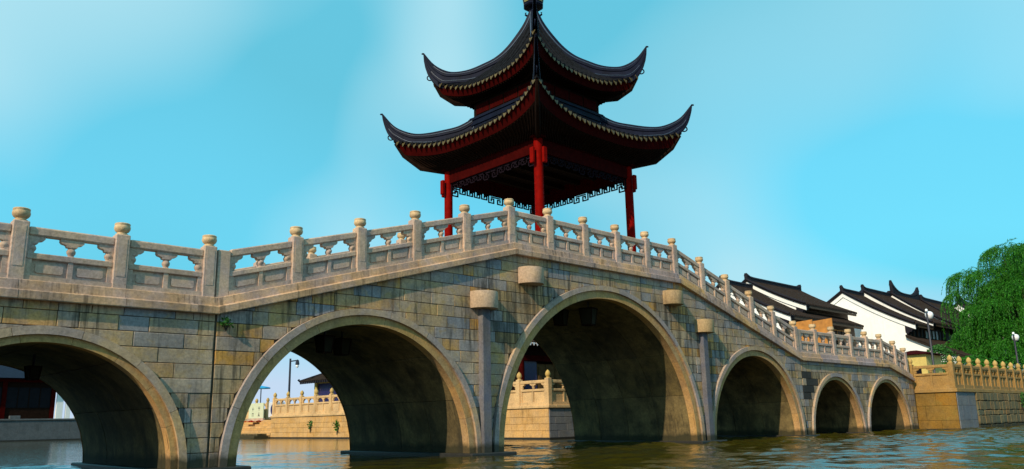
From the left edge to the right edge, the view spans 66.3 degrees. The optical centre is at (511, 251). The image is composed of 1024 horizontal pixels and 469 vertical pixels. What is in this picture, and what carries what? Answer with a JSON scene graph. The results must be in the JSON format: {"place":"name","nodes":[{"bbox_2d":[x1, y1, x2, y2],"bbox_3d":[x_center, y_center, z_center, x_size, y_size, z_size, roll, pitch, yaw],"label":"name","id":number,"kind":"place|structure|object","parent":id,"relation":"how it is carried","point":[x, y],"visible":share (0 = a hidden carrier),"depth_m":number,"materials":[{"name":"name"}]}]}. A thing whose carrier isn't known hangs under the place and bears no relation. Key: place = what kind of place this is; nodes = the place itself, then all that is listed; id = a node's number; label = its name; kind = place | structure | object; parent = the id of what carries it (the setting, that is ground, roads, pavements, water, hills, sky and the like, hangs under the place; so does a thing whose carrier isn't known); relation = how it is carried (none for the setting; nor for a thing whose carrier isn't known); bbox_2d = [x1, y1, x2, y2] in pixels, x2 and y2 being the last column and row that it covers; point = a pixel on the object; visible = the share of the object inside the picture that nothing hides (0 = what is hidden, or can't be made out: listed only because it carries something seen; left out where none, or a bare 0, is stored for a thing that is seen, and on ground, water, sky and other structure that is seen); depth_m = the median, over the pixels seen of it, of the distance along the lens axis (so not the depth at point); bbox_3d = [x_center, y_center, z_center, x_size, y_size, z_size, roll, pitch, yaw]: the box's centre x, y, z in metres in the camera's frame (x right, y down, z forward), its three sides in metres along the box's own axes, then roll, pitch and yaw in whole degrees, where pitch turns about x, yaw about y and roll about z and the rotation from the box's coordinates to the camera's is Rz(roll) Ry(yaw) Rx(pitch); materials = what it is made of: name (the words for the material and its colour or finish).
{"place":"outdoors","nodes":[
{"label":"outdoors","id":0,"kind":"place"},
{"bbox_2d":[0,425,1023,468],"bbox_3d":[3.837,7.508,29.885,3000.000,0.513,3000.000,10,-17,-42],"label":"water","id":1,"kind":"structure","parent":0,"point":[986,448],"depth_m":24.87,"materials":[{"name":"green liquid"}]},
{"bbox_2d":[240,420,270,438],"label":"quay wall","id":2,"kind":"structure","parent":1,"relation":"in","point":[259,430],"depth_m":74.36,"materials":[{"name":"beige stone"}]},
{"bbox_2d":[247,403,264,420],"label":"sign board","id":3,"kind":"object","parent":2,"relation":"on","point":[256,411],"visible":0.93,"depth_m":78.86,"materials":[{"name":"stone"}]},
{"bbox_2d":[245,398,269,419],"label":"stone balustrade","id":4,"kind":"object","parent":2,"relation":"on","point":[266,409],"visible":0.35,"depth_m":79.51,"materials":[{"name":"beige stone"}]},
{"bbox_2d":[259,386,269,402],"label":"parasol","id":5,"kind":"object","parent":2,"relation":"on","point":[263,387],"visible":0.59,"depth_m":79.50,"materials":[{"name":"blue fabric"}]},
{"bbox_2d":[268,402,284,416],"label":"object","id":6,"kind":"object","parent":2,"relation":"on","point":[270,409],"visible":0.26,"depth_m":75.60,"materials":[{"name":"white"}]},
{"bbox_2d":[0,198,918,468],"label":"arch bridge","id":7,"kind":"structure","parent":1,"relation":"in","point":[147,367],"depth_m":25.93,"materials":[{"name":"stone"}]},
{"bbox_2d":[24,354,41,379],"bbox_3d":[-12.045,2.917,19.735,0.306,0.650,0.306,-10,-15,34],"label":"arch lantern","id":8,"kind":"object","parent":7,"relation":"hanging from","point":[32,372],"visible":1,"depth_m":19.65,"materials":[{"name":"black glass"}]},
{"bbox_2d":[218,316,233,330],"bbox_3d":[-7.419,1.870,20.338,0.433,0.424,0.409,10,-17,-42],"label":"fern","id":9,"kind":"object","parent":7,"relation":"attached to","point":[224,322],"visible":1,"depth_m":20.28,"materials":[{"name":"green plant"}]},
{"bbox_2d":[314,331,334,353],"bbox_3d":[-5.713,2.705,23.921,0.446,0.800,0.446,-10,-15,34],"label":"arch lantern","id":10,"kind":"object","parent":7,"relation":"hanging from","point":[324,343],"visible":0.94,"depth_m":23.78,"materials":[{"name":"black glass"}]},
{"bbox_2d":[333,332,351,355],"bbox_3d":[-5.399,2.907,24.881,0.446,0.800,0.446,-10,-15,34],"label":"arch lantern","id":11,"kind":"object","parent":7,"relation":"hanging from","point":[341,346],"visible":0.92,"depth_m":24.75,"materials":[{"name":"black glass"}]},
{"bbox_2d":[380,0,693,251],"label":"pavilion","id":12,"kind":"structure","parent":7,"relation":"on","point":[537,132],"depth_m":34.29,"materials":[{"name":"red paint"}]},
{"bbox_2d":[553,309,568,325],"bbox_3d":[1.957,2.534,31.784,0.535,0.980,0.535,-8,-14,29],"label":"arch lantern","id":13,"kind":"object","parent":7,"relation":"hanging from","point":[560,318],"visible":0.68,"depth_m":31.59,"materials":[{"name":"black glass"}]},
{"bbox_2d":[578,302,597,325],"bbox_3d":[3.088,2.505,31.753,0.594,1.020,0.594,-8,-14,29],"label":"arch lantern","id":14,"kind":"object","parent":7,"relation":"hanging from","point":[588,315],"visible":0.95,"depth_m":31.55,"materials":[{"name":"black glass"}]},
{"bbox_2d":[974,392,1023,427],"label":"quay wall","id":15,"kind":"structure","parent":1,"relation":"in","point":[1004,410],"depth_m":54.54,"materials":[{"name":"stone"}]},
{"bbox_2d":[0,0,1023,418],"label":"sky","id":16,"kind":"structure","parent":0,"point":[826,145],"materials":[{"name":"blue"}]},
{"bbox_2d":[889,280,966,355],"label":"house","id":17,"kind":"structure","parent":0,"point":[912,300],"depth_m":86.97,"materials":[{"name":"white paint"}]},
{"bbox_2d":[919,294,1004,352],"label":"house","id":18,"kind":"structure","parent":0,"point":[935,304],"depth_m":92.91,"materials":[{"name":"white paint"}]},
{"bbox_2d":[953,291,1023,369],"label":"house","id":19,"kind":"structure","parent":0,"point":[963,306],"depth_m":99.71,"materials":[{"name":"white paint"}]},
{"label":"ground","id":20,"kind":"structure","parent":0,"visible":0},
{"bbox_2d":[0,365,55,418],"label":"red hall","id":21,"kind":"structure","parent":20,"relation":"on","point":[21,397],"depth_m":89.06,"materials":[{"name":"paint"}]},
{"bbox_2d":[5,387,51,407],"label":"window","id":22,"kind":"structure","parent":21,"relation":"in","point":[17,397],"depth_m":89.23,"materials":[{"name":"blue glass"}]},
{"bbox_2d":[0,416,80,441],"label":"quay wall","id":23,"kind":"structure","parent":20,"relation":"on","point":[14,428],"depth_m":85.94,"materials":[{"name":"stone"}]},
{"bbox_2d":[54,394,63,418],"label":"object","id":24,"kind":"object","parent":20,"relation":"on","point":[59,406],"visible":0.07,"depth_m":90.91,"materials":[{"name":"white paint"}]},
{"bbox_2d":[64,404,69,417],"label":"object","id":25,"kind":"object","parent":20,"relation":"on","point":[67,412],"visible":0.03,"depth_m":91.40,"materials":[{"name":"white paint"}]},
{"bbox_2d":[288,359,298,391],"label":"street lamp","id":26,"kind":"object","parent":20,"relation":"on","point":[297,366],"visible":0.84,"depth_m":72.34,"materials":[{"name":"black metal"}]},
{"bbox_2d":[297,373,338,401],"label":"tea house","id":27,"kind":"structure","parent":20,"relation":"on","point":[322,384],"depth_m":72.00,"materials":[{"name":"yellow paint"}]},
{"bbox_2d":[318,383,338,401],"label":"window","id":28,"kind":"structure","parent":27,"relation":"in","point":[323,389],"depth_m":71.68,"materials":[{"name":"blue glass"}]},
{"bbox_2d":[269,405,573,438],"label":"quay wall","id":29,"kind":"structure","parent":20,"relation":"on","point":[541,422],"depth_m":48.33,"materials":[{"name":"stone"}]},
{"bbox_2d":[307,420,312,430],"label":"wall weed","id":30,"kind":"object","parent":29,"relation":"attached to","point":[310,425],"depth_m":65.77,"materials":[{"name":"green plant"}]},
{"bbox_2d":[333,419,338,431],"bbox_3d":[-14.004,14.059,62.671,0.563,1.224,0.913,-5,-13,15],"label":"wall weed","id":31,"kind":"object","parent":29,"relation":"attached to","point":[336,427],"depth_m":62.70,"materials":[{"name":"green plant"}]},
{"bbox_2d":[272,370,569,415],"bbox_3d":[-2.159,12.411,66.114,21.090,2.110,35.050,10,-17,-42],"label":"stone balustrade","id":32,"kind":"object","parent":29,"relation":"on","point":[548,394],"visible":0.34,"depth_m":48.82,"materials":[{"name":"beige stone"}]},
{"bbox_2d":[511,340,564,389],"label":"wooden hall","id":33,"kind":"structure","parent":20,"relation":"on","point":[536,363],"depth_m":50.74,"materials":[{"name":"red wood"}]},
{"bbox_2d":[524,361,536,389],"bbox_3d":[1.059,8.403,50.284,1.400,3.400,0.150,10,-17,-42],"label":"dark doorway","id":34,"kind":"structure","parent":33,"relation":"in","point":[530,367],"depth_m":50.44,"materials":[{"name":"blue glass"}]},
{"bbox_2d":[537,364,545,388],"bbox_3d":[1.893,8.748,51.008,0.780,2.800,0.150,10,-17,-42],"label":"door panel","id":35,"kind":"structure","parent":33,"relation":"in","point":[540,367],"depth_m":51.05,"materials":[{"name":"brown wood"}]},
{"bbox_2d":[545,364,554,387],"bbox_3d":[2.491,8.857,51.559,0.780,2.800,0.150,10,-17,-42],"label":"door panel","id":36,"kind":"structure","parent":33,"relation":"in","point":[550,367],"depth_m":51.74,"materials":[{"name":"brown wood"}]},
{"bbox_2d":[554,367,560,387],"bbox_3d":[3.088,8.965,52.110,0.780,2.800,0.150,10,-17,-42],"label":"door panel","id":37,"kind":"structure","parent":33,"relation":"in","point":[556,376],"depth_m":52.04,"materials":[{"name":"brown wood"}]},
{"bbox_3d":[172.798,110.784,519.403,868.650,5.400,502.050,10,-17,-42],"label":"bank ground","id":38,"kind":"structure","parent":0,"visible":0},
{"bbox_2d":[716,275,863,346],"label":"house","id":39,"kind":"structure","parent":38,"relation":"on","point":[785,313],"depth_m":69.68,"materials":[{"name":"white paint"}]},
{"bbox_2d":[833,329,840,344],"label":"window","id":40,"kind":"structure","parent":39,"relation":"in","point":[838,332],"depth_m":71.45,"materials":[{"name":"black glass"}]},
{"bbox_2d":[742,273,856,319],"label":"house","id":41,"kind":"structure","parent":38,"relation":"on","point":[791,296],"depth_m":73.23,"materials":[{"name":"white paint"}]},
{"bbox_2d":[795,318,832,343],"bbox_3d":[23.998,8.451,62.079,0.260,6.080,3.400,10,-17,-42],"label":"wooden screen","id":42,"kind":"object","parent":38,"relation":"on","point":[822,325],"visible":0.21,"depth_m":62.09,"materials":[{"name":"brown wood"}]},
{"bbox_2d":[859,284,955,340],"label":"house","id":43,"kind":"structure","parent":38,"relation":"on","point":[885,299],"depth_m":81.08,"materials":[{"name":"white paint"}]},
{"bbox_2d":[827,285,1014,369],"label":"house","id":44,"kind":"structure","parent":38,"relation":"on","point":[899,329],"depth_m":76.16,"materials":[{"name":"white paint"}]},
{"bbox_2d":[909,327,918,342],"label":"window","id":45,"kind":"structure","parent":44,"relation":"in","point":[915,333],"depth_m":75.23,"materials":[{"name":"black glass"}]},
{"bbox_2d":[918,328,926,345],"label":"window","id":46,"kind":"structure","parent":44,"relation":"in","point":[921,333],"depth_m":76.21,"materials":[{"name":"black glass"}]},
{"bbox_2d":[925,330,932,346],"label":"window","id":47,"kind":"structure","parent":44,"relation":"in","point":[927,336],"depth_m":77.35,"materials":[{"name":"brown wood"}]},
{"bbox_2d":[932,330,939,339],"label":"window","id":48,"kind":"structure","parent":44,"relation":"in","point":[936,335],"depth_m":78.76,"materials":[{"name":"grey wood"}]},
{"bbox_2d":[939,332,946,340],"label":"window","id":49,"kind":"structure","parent":44,"relation":"in","point":[941,334],"depth_m":79.99,"materials":[{"name":"black glass"}]},
{"bbox_2d":[906,350,943,373],"bbox_3d":[29.785,8.816,57.145,3.600,3.050,2.800,10,-17,-42],"label":"booth","id":50,"kind":"object","parent":38,"relation":"on","point":[920,358],"visible":0.38,"depth_m":56.12,"materials":[{"name":"yellow paint"}]},
{"bbox_2d":[925,309,935,372],"bbox_3d":[29.587,6.973,55.168,0.760,5.820,0.539,3,-13,-19],"label":"street lamp","id":51,"kind":"object","parent":38,"relation":"on","point":[928,315],"visible":0.86,"depth_m":55.21,"materials":[{"name":"black metal"}]},
{"bbox_2d":[926,344,957,372],"bbox_3d":[35.355,9.816,64.994,3.627,4.242,3.905,10,-17,-42],"label":"shrub","id":52,"kind":"object","parent":38,"relation":"on","point":[941,348],"visible":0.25,"depth_m":64.88,"materials":[{"name":"green plant"}]},
{"bbox_2d":[914,388,1023,429],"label":"quay wall","id":53,"kind":"structure","parent":38,"relation":"on","point":[947,408],"depth_m":50.29,"materials":[{"name":"stone"}]},
{"bbox_2d":[907,355,1023,390],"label":"stone balustrade","id":54,"kind":"object","parent":53,"relation":"on","point":[959,374],"visible":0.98,"depth_m":52.03,"materials":[{"name":"beige stone"}]},
{"bbox_2d":[1019,392,1023,409],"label":"wall weed","id":55,"kind":"object","parent":53,"relation":"attached to","point":[1022,399],"depth_m":58.18,"materials":[{"name":"green plant"}]},
{"bbox_2d":[943,354,1015,372],"bbox_3d":[37.337,9.852,62.898,6.209,3.254,5.334,10,-17,-42],"label":"shrub","id":56,"kind":"object","parent":38,"relation":"on","point":[972,358],"visible":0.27,"depth_m":62.75,"materials":[{"name":"green plant"}]},
{"bbox_2d":[940,238,1023,369],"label":"willow tree","id":57,"kind":"object","parent":38,"relation":"on","point":[993,318],"visible":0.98,"depth_m":73.12,"materials":[{"name":"green plant"}]},
{"bbox_2d":[967,241,1023,368],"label":"willow tree","id":58,"kind":"object","parent":38,"relation":"on","point":[1000,274],"visible":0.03,"depth_m":79.49,"materials":[{"name":"green plant"}]},
{"bbox_2d":[983,355,1023,370],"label":"shrub","id":59,"kind":"object","parent":38,"relation":"on","point":[1019,358],"visible":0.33,"depth_m":69.59,"materials":[{"name":"green plant"}]},
{"bbox_2d":[1012,332,1018,363],"bbox_3d":[41.339,9.104,64.029,0.760,4.970,0.539,3,-13,-19],"label":"street lamp","id":60,"kind":"object","parent":38,"relation":"on","point":[1015,337],"visible":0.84,"depth_m":64.18,"materials":[{"name":"white metal"}]}
]}

